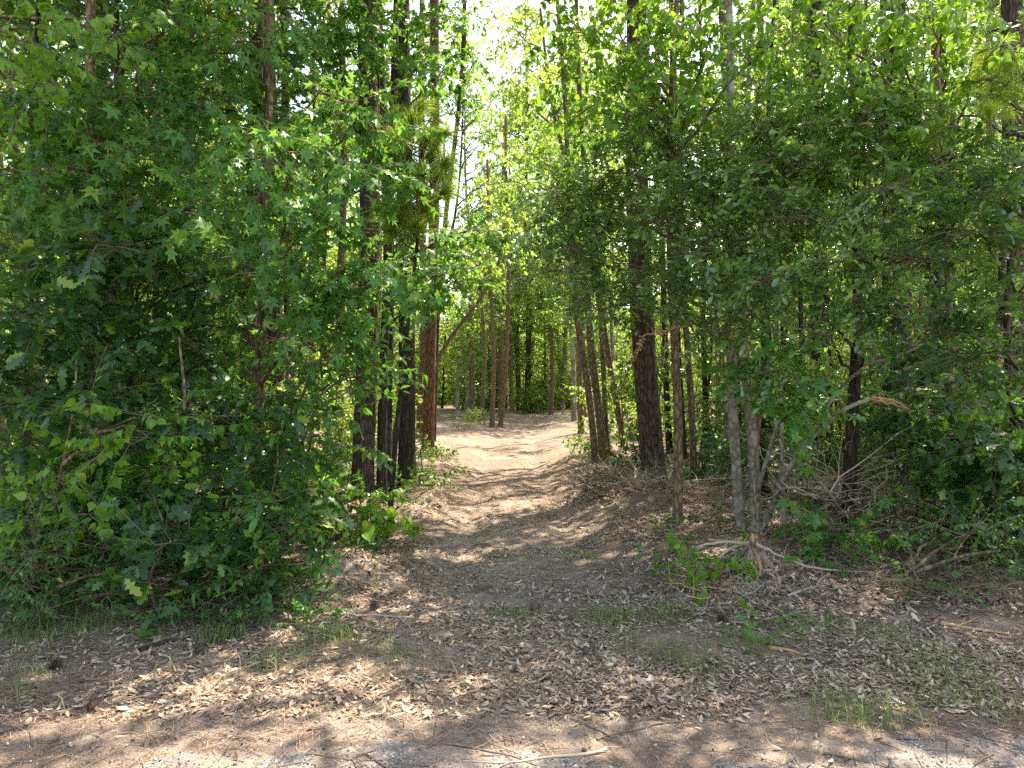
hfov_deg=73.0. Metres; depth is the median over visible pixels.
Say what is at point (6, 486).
shrub
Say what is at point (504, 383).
young tree
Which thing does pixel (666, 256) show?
hardwood tree
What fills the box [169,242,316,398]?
understorey tree
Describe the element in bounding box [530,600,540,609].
pine cone
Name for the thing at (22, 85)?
young tree
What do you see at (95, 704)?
pine cone
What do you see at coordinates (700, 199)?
water oak tree
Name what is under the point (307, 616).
ground cover plants
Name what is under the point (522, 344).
understorey tree
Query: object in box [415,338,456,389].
understorey tree
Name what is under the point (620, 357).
understorey tree
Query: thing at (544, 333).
young tree
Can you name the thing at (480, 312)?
understorey tree
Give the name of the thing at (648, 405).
pine tree
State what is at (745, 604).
seedling
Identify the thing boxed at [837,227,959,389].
understorey tree
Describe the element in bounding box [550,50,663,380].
hardwood tree
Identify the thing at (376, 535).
seedling
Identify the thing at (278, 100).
pine tree
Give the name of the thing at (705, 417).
bush
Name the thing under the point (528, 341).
pine tree
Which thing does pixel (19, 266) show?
oak tree
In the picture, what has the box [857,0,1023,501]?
oak tree
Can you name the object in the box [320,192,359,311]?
hardwood tree
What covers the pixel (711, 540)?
fallen branch
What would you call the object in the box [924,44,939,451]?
pine tree
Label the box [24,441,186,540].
shrub
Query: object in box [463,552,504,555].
fallen branch
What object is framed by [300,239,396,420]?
understorey tree
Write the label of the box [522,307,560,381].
young tree
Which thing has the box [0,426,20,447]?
bush
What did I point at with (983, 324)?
laurel oak tree
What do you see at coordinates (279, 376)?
pine tree
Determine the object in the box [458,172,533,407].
hardwood tree
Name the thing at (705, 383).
young tree
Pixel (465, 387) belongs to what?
understorey tree
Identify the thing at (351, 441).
bush
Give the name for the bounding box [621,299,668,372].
understorey tree
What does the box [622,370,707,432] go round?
bush
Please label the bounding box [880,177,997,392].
understorey tree
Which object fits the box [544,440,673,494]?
brush pile
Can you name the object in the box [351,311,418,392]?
understorey tree
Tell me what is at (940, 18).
tallow tree
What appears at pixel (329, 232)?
hardwood tree
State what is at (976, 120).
hardwood tree
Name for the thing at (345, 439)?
bush
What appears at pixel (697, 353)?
young tree
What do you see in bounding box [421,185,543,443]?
leaning tree
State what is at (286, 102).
pine tree
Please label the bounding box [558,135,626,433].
young tree
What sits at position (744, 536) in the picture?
seedling
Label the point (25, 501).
shrub
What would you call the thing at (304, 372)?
elm sapling
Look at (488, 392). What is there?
bush
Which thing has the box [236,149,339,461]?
young tree
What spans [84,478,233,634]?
oak sapling
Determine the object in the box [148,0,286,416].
pine tree
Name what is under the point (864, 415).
bush
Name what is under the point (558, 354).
understorey tree
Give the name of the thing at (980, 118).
hardwood tree
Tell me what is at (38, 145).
young tree
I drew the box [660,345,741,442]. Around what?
young tree
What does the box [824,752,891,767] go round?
fallen branch
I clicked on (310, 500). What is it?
shrub
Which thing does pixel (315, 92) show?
young tree
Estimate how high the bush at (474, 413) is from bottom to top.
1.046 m
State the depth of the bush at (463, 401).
45.57 m
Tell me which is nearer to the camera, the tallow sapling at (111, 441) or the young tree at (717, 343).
the tallow sapling at (111, 441)
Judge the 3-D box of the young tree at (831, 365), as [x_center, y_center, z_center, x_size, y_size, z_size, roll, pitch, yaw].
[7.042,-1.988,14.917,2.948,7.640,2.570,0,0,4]
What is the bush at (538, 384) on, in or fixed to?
on the ground at (514, 439)
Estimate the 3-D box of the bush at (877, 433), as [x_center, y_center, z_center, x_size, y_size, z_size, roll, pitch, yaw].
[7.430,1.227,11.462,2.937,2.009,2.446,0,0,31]
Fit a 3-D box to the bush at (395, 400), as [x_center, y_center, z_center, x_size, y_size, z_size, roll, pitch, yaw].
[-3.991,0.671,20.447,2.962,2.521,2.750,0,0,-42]
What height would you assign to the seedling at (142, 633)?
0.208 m
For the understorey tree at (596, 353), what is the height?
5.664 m
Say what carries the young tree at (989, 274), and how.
on the ground at (514, 439)
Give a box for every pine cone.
[49,658,64,669]
[86,697,104,712]
[195,643,208,654]
[223,630,235,639]
[370,600,380,610]
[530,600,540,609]
[717,613,728,623]
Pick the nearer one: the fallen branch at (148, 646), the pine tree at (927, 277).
the fallen branch at (148, 646)
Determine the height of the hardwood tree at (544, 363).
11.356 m
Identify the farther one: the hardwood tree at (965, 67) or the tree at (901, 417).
the hardwood tree at (965, 67)
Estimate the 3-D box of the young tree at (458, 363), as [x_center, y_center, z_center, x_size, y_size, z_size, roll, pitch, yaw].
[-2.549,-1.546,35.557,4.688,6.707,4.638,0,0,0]
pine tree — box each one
[0,6,60,434]
[0,8,157,445]
[4,0,224,429]
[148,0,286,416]
[166,0,283,364]
[199,0,342,443]
[209,0,349,393]
[239,0,263,460]
[323,0,398,496]
[376,0,419,487]
[385,0,466,438]
[396,0,449,486]
[417,0,455,452]
[456,168,498,395]
[473,85,542,404]
[481,0,568,411]
[490,85,546,403]
[585,0,697,489]
[781,0,908,464]
[822,0,929,76]
[835,0,928,484]
[915,31,1023,260]
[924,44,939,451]
[949,0,1023,463]
[968,0,1000,324]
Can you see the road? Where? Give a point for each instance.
(423, 754)
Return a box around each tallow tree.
[0,0,177,173]
[522,0,836,524]
[745,0,1023,532]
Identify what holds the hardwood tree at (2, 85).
on the ground at (514, 439)
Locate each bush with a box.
[0,382,80,468]
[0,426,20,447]
[169,348,302,434]
[266,352,395,477]
[314,407,376,457]
[345,375,422,436]
[451,385,490,409]
[462,405,489,422]
[475,389,497,409]
[475,396,497,410]
[486,383,521,408]
[506,385,555,413]
[507,378,524,406]
[516,374,564,412]
[522,374,549,402]
[531,386,571,408]
[538,394,565,409]
[547,373,576,393]
[561,349,670,437]
[607,394,663,439]
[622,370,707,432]
[631,400,722,445]
[660,391,774,456]
[683,374,712,391]
[712,373,812,442]
[786,399,881,456]
[811,352,943,477]
[862,410,1006,484]
[969,364,1005,411]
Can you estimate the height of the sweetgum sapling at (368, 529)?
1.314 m
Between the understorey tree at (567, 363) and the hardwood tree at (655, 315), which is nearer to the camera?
the understorey tree at (567, 363)
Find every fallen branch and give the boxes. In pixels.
[137,637,186,652]
[222,646,333,666]
[252,596,358,619]
[305,740,365,767]
[324,612,414,634]
[397,487,431,508]
[446,649,487,691]
[446,730,536,765]
[462,742,606,767]
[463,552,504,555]
[532,640,663,654]
[569,717,626,747]
[582,487,617,498]
[596,709,690,767]
[620,441,645,489]
[620,536,665,539]
[648,582,786,606]
[665,422,695,456]
[674,513,733,535]
[704,627,800,652]
[708,538,764,541]
[768,645,800,653]
[787,574,927,596]
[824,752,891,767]
[850,697,949,733]
[873,577,952,599]
[940,616,1013,635]
[962,597,1019,616]
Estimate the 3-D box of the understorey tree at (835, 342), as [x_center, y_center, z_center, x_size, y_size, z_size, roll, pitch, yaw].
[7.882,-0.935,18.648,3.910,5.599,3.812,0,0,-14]
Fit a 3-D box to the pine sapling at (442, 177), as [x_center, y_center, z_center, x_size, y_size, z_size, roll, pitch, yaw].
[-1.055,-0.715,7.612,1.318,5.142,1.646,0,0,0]
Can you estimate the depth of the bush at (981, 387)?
14.01 m
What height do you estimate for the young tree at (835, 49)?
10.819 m
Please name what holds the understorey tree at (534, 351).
on the ground at (514, 439)
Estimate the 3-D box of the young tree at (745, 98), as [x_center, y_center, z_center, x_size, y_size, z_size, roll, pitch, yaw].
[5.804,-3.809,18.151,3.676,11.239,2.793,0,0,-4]
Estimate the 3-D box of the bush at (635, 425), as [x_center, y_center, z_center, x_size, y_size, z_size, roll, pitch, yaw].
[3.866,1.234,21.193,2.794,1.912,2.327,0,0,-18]
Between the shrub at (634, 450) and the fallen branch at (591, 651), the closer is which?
the fallen branch at (591, 651)
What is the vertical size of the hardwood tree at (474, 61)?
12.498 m
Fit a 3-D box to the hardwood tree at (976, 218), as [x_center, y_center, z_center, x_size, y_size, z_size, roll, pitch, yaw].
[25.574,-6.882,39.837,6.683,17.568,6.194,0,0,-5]
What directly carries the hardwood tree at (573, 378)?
on the ground at (514, 439)
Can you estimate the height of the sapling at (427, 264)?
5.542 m
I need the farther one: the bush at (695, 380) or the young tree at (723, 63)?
the bush at (695, 380)
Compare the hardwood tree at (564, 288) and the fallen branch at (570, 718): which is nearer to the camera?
the fallen branch at (570, 718)
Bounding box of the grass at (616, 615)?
[0,453,1023,730]
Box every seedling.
[0,575,109,621]
[103,626,164,643]
[228,609,271,622]
[296,569,330,607]
[356,533,385,550]
[567,551,596,557]
[723,526,758,578]
[735,598,792,632]
[736,611,785,659]
[780,610,836,639]
[783,530,824,563]
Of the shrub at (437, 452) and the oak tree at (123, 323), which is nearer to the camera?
the oak tree at (123, 323)
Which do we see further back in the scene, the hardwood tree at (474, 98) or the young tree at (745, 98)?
the hardwood tree at (474, 98)
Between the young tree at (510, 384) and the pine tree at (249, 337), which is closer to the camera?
the pine tree at (249, 337)
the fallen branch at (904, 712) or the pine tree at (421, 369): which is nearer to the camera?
the fallen branch at (904, 712)
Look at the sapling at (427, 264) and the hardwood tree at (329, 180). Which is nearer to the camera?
the sapling at (427, 264)
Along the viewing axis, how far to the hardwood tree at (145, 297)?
20.92 m
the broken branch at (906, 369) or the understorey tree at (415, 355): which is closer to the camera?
the broken branch at (906, 369)
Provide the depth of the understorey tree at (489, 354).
43.16 m
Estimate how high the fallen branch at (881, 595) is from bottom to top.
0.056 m
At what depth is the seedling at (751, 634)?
4.64 m
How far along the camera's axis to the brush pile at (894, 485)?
8.59 m
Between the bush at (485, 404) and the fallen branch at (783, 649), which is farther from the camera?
the bush at (485, 404)
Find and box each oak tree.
[0,0,141,473]
[0,0,165,474]
[0,0,223,472]
[0,42,256,518]
[23,0,245,465]
[69,0,302,491]
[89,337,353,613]
[139,0,369,468]
[503,0,898,536]
[665,0,873,497]
[707,2,1023,535]
[711,0,851,473]
[764,0,955,487]
[850,121,1023,550]
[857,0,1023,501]
[866,76,1023,585]
[910,0,1023,498]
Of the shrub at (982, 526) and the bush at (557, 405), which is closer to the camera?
the shrub at (982, 526)
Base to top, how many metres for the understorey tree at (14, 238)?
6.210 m
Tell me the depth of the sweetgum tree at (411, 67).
9.32 m
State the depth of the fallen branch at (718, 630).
4.94 m
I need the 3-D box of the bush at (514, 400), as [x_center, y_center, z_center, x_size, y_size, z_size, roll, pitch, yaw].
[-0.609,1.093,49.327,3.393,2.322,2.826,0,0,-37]
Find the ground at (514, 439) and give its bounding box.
[0,393,1023,767]
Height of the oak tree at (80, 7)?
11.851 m
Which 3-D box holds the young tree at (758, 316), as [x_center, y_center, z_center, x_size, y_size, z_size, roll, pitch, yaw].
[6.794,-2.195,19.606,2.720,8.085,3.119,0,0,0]
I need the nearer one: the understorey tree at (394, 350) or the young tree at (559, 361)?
the understorey tree at (394, 350)
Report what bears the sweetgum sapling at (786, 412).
on the ground at (514, 439)
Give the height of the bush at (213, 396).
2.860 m
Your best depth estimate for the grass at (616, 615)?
4.62 m
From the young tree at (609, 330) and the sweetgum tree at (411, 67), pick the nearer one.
the sweetgum tree at (411, 67)
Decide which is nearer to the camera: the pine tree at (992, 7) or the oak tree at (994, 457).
the oak tree at (994, 457)
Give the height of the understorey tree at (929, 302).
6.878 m
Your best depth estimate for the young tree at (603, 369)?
16.20 m
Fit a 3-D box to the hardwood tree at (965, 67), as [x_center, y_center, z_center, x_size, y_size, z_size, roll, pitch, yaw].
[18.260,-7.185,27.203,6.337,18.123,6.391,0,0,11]
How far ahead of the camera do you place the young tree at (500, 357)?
35.77 m
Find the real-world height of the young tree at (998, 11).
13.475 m
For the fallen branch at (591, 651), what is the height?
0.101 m
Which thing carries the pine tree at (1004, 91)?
on the ground at (514, 439)
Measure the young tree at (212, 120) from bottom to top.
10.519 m
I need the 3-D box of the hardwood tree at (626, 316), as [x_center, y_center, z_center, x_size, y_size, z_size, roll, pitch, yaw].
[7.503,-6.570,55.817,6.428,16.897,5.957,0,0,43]
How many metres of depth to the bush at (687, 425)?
18.90 m
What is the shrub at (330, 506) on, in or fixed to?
on the ground at (514, 439)
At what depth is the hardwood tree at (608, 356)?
17.35 m
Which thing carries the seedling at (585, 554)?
on the ground at (514, 439)
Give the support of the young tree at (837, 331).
on the ground at (514, 439)
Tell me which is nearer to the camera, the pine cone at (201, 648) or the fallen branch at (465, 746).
the fallen branch at (465, 746)
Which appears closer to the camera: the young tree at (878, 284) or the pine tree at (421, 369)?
the young tree at (878, 284)
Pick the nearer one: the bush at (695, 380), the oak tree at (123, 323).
the oak tree at (123, 323)
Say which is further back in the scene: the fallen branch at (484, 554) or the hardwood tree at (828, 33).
the hardwood tree at (828, 33)
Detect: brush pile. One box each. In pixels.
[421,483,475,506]
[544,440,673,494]
[596,455,701,495]
[600,451,800,515]
[653,545,796,610]
[713,418,958,547]
[765,433,965,525]
[833,518,1023,620]
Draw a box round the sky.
[1,0,1001,384]
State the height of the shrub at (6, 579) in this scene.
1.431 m
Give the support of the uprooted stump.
on the ground at (514, 439)
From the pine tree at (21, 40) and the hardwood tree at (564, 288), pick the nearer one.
the pine tree at (21, 40)
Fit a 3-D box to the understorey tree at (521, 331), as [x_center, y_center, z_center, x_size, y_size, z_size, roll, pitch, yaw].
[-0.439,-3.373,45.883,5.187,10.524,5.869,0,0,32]
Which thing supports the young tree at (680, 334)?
on the ground at (514, 439)
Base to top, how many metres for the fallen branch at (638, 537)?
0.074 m
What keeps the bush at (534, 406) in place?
on the ground at (514, 439)
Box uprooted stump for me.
[675,533,869,575]
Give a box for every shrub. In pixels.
[0,446,88,540]
[0,461,153,605]
[0,481,193,632]
[0,499,84,611]
[0,500,326,641]
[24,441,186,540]
[51,441,228,553]
[150,462,270,558]
[162,408,325,507]
[191,444,347,614]
[217,463,345,536]
[278,428,403,548]
[388,438,467,491]
[415,423,459,460]
[555,406,635,454]
[601,425,671,466]
[658,523,766,604]
[667,426,774,485]
[687,375,808,495]
[741,422,858,512]
[772,412,913,511]
[838,403,942,517]
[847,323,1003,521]
[872,481,1023,610]
[907,393,1023,534]
[920,431,1023,552]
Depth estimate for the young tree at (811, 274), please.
14.65 m
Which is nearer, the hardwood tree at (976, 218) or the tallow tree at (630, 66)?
the tallow tree at (630, 66)
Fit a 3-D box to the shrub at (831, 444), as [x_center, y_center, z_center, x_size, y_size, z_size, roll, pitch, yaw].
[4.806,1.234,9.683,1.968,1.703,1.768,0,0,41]
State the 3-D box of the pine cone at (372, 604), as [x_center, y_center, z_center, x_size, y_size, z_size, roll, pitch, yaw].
[-1.085,1.761,5.493,0.088,0.089,0.089,17,-11,12]
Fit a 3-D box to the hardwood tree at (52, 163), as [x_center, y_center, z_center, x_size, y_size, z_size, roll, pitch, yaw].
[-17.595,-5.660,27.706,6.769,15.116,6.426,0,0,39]
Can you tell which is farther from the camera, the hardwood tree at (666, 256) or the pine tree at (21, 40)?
the hardwood tree at (666, 256)
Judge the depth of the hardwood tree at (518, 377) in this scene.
46.16 m
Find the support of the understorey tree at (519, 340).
on the ground at (514, 439)
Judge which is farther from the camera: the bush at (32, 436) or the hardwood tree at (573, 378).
the hardwood tree at (573, 378)
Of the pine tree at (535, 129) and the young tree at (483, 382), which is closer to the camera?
the young tree at (483, 382)
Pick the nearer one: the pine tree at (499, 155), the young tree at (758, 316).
the young tree at (758, 316)
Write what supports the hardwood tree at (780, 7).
on the ground at (514, 439)
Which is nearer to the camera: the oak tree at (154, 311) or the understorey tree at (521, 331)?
the oak tree at (154, 311)
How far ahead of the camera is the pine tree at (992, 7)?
19.22 m
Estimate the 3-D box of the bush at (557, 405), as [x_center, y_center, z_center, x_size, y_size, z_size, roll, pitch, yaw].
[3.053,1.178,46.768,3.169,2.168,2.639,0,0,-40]
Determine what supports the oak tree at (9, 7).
on the ground at (514, 439)
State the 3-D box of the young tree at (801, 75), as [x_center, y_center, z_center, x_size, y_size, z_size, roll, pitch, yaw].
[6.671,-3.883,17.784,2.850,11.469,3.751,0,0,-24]
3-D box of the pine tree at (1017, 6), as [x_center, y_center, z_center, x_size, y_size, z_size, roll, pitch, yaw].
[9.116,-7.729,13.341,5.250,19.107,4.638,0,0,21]
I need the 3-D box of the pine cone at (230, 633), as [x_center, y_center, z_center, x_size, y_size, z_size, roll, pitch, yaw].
[-2.016,1.799,4.933,0.089,0.089,0.088,-15,18,-18]
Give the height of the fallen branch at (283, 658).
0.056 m
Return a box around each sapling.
[0,359,253,598]
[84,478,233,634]
[185,259,427,488]
[306,463,424,550]
[363,94,469,507]
[384,233,460,449]
[698,326,867,543]
[772,484,920,578]
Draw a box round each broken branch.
[630,300,735,368]
[850,303,971,376]
[902,312,1016,385]
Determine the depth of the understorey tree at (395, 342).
35.23 m
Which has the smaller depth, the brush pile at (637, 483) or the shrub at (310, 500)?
the shrub at (310, 500)
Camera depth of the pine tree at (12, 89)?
20.20 m
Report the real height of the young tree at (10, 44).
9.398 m
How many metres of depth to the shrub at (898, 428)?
8.41 m
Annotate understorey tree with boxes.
[0,141,151,475]
[125,92,291,416]
[149,191,357,422]
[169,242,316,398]
[295,246,352,365]
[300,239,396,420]
[350,248,443,417]
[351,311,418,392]
[394,311,439,378]
[397,247,482,407]
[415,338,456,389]
[438,318,490,408]
[445,307,518,410]
[454,262,525,367]
[461,265,539,392]
[473,260,542,408]
[487,314,545,397]
[507,332,549,399]
[514,331,549,383]
[531,329,590,399]
[542,321,598,407]
[560,326,617,398]
[568,307,631,389]
[610,333,659,371]
[618,296,682,375]
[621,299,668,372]
[669,248,773,399]
[719,255,862,445]
[722,297,806,368]
[748,206,871,431]
[828,68,1001,349]
[833,279,917,397]
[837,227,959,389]
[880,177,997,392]
[916,189,1022,368]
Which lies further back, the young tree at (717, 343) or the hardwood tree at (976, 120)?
the hardwood tree at (976, 120)
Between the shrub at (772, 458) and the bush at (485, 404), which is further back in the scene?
the bush at (485, 404)
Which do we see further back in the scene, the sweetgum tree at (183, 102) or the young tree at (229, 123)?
the young tree at (229, 123)
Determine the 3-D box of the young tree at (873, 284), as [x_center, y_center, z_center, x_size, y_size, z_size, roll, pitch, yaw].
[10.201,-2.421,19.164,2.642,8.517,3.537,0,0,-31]
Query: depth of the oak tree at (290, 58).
9.02 m
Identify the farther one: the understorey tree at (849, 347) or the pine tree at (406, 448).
the understorey tree at (849, 347)
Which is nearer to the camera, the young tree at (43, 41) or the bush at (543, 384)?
the young tree at (43, 41)
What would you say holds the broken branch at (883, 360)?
attached to the laurel oak tree at (865, 270)
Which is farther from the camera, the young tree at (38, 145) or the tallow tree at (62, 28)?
the young tree at (38, 145)
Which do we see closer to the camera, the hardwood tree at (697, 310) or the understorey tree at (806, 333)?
the understorey tree at (806, 333)
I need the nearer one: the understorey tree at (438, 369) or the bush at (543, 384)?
the bush at (543, 384)
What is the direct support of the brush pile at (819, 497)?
on the ground at (514, 439)
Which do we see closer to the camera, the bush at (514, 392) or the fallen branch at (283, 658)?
the fallen branch at (283, 658)
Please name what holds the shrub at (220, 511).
on the ground at (514, 439)
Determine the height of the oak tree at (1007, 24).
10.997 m
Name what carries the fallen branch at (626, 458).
on the ground at (514, 439)
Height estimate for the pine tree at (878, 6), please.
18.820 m
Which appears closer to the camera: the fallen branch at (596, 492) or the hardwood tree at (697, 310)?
the fallen branch at (596, 492)
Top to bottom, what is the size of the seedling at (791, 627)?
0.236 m
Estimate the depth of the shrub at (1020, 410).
7.54 m
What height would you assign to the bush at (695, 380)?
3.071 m
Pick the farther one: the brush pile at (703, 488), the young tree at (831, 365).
the young tree at (831, 365)
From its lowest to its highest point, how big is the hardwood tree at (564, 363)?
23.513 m
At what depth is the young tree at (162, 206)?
13.44 m
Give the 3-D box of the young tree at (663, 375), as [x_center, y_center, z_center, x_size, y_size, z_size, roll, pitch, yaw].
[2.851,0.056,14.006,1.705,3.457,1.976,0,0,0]
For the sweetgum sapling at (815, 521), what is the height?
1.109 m
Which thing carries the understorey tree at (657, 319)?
on the ground at (514, 439)
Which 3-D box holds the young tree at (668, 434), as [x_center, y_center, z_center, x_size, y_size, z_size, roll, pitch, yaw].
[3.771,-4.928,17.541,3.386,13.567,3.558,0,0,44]
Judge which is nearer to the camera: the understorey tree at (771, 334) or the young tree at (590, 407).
the young tree at (590, 407)
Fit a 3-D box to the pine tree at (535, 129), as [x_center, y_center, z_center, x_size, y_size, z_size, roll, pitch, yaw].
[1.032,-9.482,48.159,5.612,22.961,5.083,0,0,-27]
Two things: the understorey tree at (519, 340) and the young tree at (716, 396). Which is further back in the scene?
the understorey tree at (519, 340)
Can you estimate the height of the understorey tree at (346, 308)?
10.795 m
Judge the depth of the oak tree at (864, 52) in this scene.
9.74 m
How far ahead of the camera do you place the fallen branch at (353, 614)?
5.31 m
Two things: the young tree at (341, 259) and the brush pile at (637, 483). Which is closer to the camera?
the brush pile at (637, 483)
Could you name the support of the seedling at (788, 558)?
on the ground at (514, 439)
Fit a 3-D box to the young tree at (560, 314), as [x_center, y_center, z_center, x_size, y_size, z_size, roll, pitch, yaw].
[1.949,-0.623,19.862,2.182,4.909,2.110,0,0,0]
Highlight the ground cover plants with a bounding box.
[0,407,1023,633]
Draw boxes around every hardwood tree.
[0,2,79,428]
[0,84,50,287]
[9,61,84,387]
[81,84,196,372]
[107,10,209,297]
[107,27,215,323]
[235,107,349,379]
[292,68,358,405]
[297,70,382,412]
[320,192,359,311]
[380,241,419,359]
[389,0,511,441]
[413,9,531,410]
[421,35,528,438]
[446,80,565,410]
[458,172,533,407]
[465,0,628,450]
[496,126,607,414]
[502,30,627,420]
[510,55,622,410]
[512,69,628,416]
[514,252,567,410]
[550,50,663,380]
[575,234,629,375]
[650,182,692,333]
[651,254,684,403]
[686,88,756,348]
[740,0,873,341]
[786,0,881,366]
[908,0,1001,228]
[912,2,1001,311]
[914,114,981,305]
[956,82,1000,306]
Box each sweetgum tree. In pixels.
[0,0,327,523]
[169,0,452,542]
[275,0,522,494]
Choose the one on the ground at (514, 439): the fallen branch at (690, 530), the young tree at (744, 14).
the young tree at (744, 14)
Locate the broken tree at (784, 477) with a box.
[762,367,916,530]
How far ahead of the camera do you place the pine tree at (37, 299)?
14.91 m
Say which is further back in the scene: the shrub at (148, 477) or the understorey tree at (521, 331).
the understorey tree at (521, 331)
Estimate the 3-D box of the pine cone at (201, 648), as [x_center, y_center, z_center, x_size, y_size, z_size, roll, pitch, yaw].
[-2.072,1.772,4.620,0.089,0.090,0.088,-16,11,-36]
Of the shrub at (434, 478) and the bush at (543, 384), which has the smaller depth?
the shrub at (434, 478)
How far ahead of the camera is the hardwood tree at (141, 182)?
29.00 m
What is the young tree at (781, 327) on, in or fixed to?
on the ground at (514, 439)
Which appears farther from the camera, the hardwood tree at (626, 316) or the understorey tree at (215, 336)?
the hardwood tree at (626, 316)
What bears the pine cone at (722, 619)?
on the ground at (514, 439)
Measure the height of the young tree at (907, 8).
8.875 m
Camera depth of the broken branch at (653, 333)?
7.81 m
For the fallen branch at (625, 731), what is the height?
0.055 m
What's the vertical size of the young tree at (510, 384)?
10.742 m
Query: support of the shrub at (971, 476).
on the ground at (514, 439)
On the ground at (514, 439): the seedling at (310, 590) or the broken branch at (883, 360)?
the seedling at (310, 590)
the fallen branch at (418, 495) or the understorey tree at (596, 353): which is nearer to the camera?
the fallen branch at (418, 495)
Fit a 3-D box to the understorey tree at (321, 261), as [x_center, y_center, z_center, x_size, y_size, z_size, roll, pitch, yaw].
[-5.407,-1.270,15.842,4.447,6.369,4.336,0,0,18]
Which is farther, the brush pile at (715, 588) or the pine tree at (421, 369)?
the pine tree at (421, 369)
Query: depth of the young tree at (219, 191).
14.56 m
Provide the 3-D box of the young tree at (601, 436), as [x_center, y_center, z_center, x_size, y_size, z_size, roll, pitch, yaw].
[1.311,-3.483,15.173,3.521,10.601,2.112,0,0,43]
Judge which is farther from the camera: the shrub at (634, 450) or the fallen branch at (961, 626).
the shrub at (634, 450)
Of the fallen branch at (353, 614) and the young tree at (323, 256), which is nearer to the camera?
the fallen branch at (353, 614)
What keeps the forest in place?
on the ground at (514, 439)
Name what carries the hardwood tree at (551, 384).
on the ground at (514, 439)
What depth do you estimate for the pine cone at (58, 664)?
4.43 m
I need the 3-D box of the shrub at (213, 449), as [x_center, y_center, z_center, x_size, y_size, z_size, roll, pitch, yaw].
[-3.351,1.030,8.641,2.225,1.499,1.646,0,0,0]
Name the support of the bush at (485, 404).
on the ground at (514, 439)
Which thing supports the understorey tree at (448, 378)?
on the ground at (514, 439)
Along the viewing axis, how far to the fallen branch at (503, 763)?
3.32 m
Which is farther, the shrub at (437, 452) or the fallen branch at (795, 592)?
the shrub at (437, 452)
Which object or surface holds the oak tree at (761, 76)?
on the ground at (514, 439)
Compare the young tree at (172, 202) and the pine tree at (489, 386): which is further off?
the pine tree at (489, 386)
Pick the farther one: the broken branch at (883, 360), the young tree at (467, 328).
the young tree at (467, 328)
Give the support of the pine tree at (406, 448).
on the ground at (514, 439)
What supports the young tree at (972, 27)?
on the ground at (514, 439)
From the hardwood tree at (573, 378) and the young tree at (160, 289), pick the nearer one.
the young tree at (160, 289)
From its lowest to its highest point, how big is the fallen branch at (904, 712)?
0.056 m
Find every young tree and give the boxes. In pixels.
[0,0,60,391]
[0,0,109,468]
[0,1,34,216]
[0,1,85,309]
[43,0,264,430]
[70,0,223,416]
[106,3,241,334]
[127,195,232,333]
[137,72,273,401]
[175,56,245,389]
[195,54,299,213]
[211,2,430,446]
[229,0,418,437]
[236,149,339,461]
[274,0,469,456]
[415,292,501,416]
[439,240,518,418]
[443,226,511,420]
[445,159,521,427]
[455,115,553,427]
[475,145,533,416]
[481,252,542,412]
[484,1,624,464]
[489,0,626,462]
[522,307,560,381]
[525,295,576,407]
[527,293,570,405]
[529,59,668,455]
[541,293,614,441]
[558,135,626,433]
[577,0,801,479]
[578,332,664,449]
[587,0,814,486]
[591,0,763,458]
[592,289,626,405]
[597,288,631,368]
[616,302,694,408]
[617,0,742,452]
[621,2,757,441]
[648,63,750,448]
[656,299,696,358]
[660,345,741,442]
[679,0,836,461]
[686,81,825,414]
[687,0,790,433]
[688,0,857,449]
[690,290,774,426]
[693,20,793,287]
[699,12,781,437]
[706,6,876,449]
[714,173,774,412]
[740,16,839,339]
[779,143,881,453]
[779,200,867,420]
[785,0,969,451]
[788,0,928,463]
[827,187,922,446]
[837,0,997,401]
[856,0,1000,312]
[964,248,996,310]
[968,25,1023,139]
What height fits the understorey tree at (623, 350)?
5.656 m
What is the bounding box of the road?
[133,733,1023,767]
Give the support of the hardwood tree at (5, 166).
on the ground at (514, 439)
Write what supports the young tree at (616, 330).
on the ground at (514, 439)
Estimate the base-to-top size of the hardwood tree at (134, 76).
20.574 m
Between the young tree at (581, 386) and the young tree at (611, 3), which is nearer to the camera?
the young tree at (611, 3)
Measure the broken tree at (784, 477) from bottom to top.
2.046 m
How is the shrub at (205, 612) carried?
on the ground at (514, 439)
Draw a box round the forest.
[3,224,983,404]
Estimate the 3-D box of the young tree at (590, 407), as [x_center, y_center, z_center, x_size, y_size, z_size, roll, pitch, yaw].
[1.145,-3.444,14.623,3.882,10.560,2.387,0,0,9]
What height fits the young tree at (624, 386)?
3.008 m
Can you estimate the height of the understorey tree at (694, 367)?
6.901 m
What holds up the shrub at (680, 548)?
on the ground at (514, 439)
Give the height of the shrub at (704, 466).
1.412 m
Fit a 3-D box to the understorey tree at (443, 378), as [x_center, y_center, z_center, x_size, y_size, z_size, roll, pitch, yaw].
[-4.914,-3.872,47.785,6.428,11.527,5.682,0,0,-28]

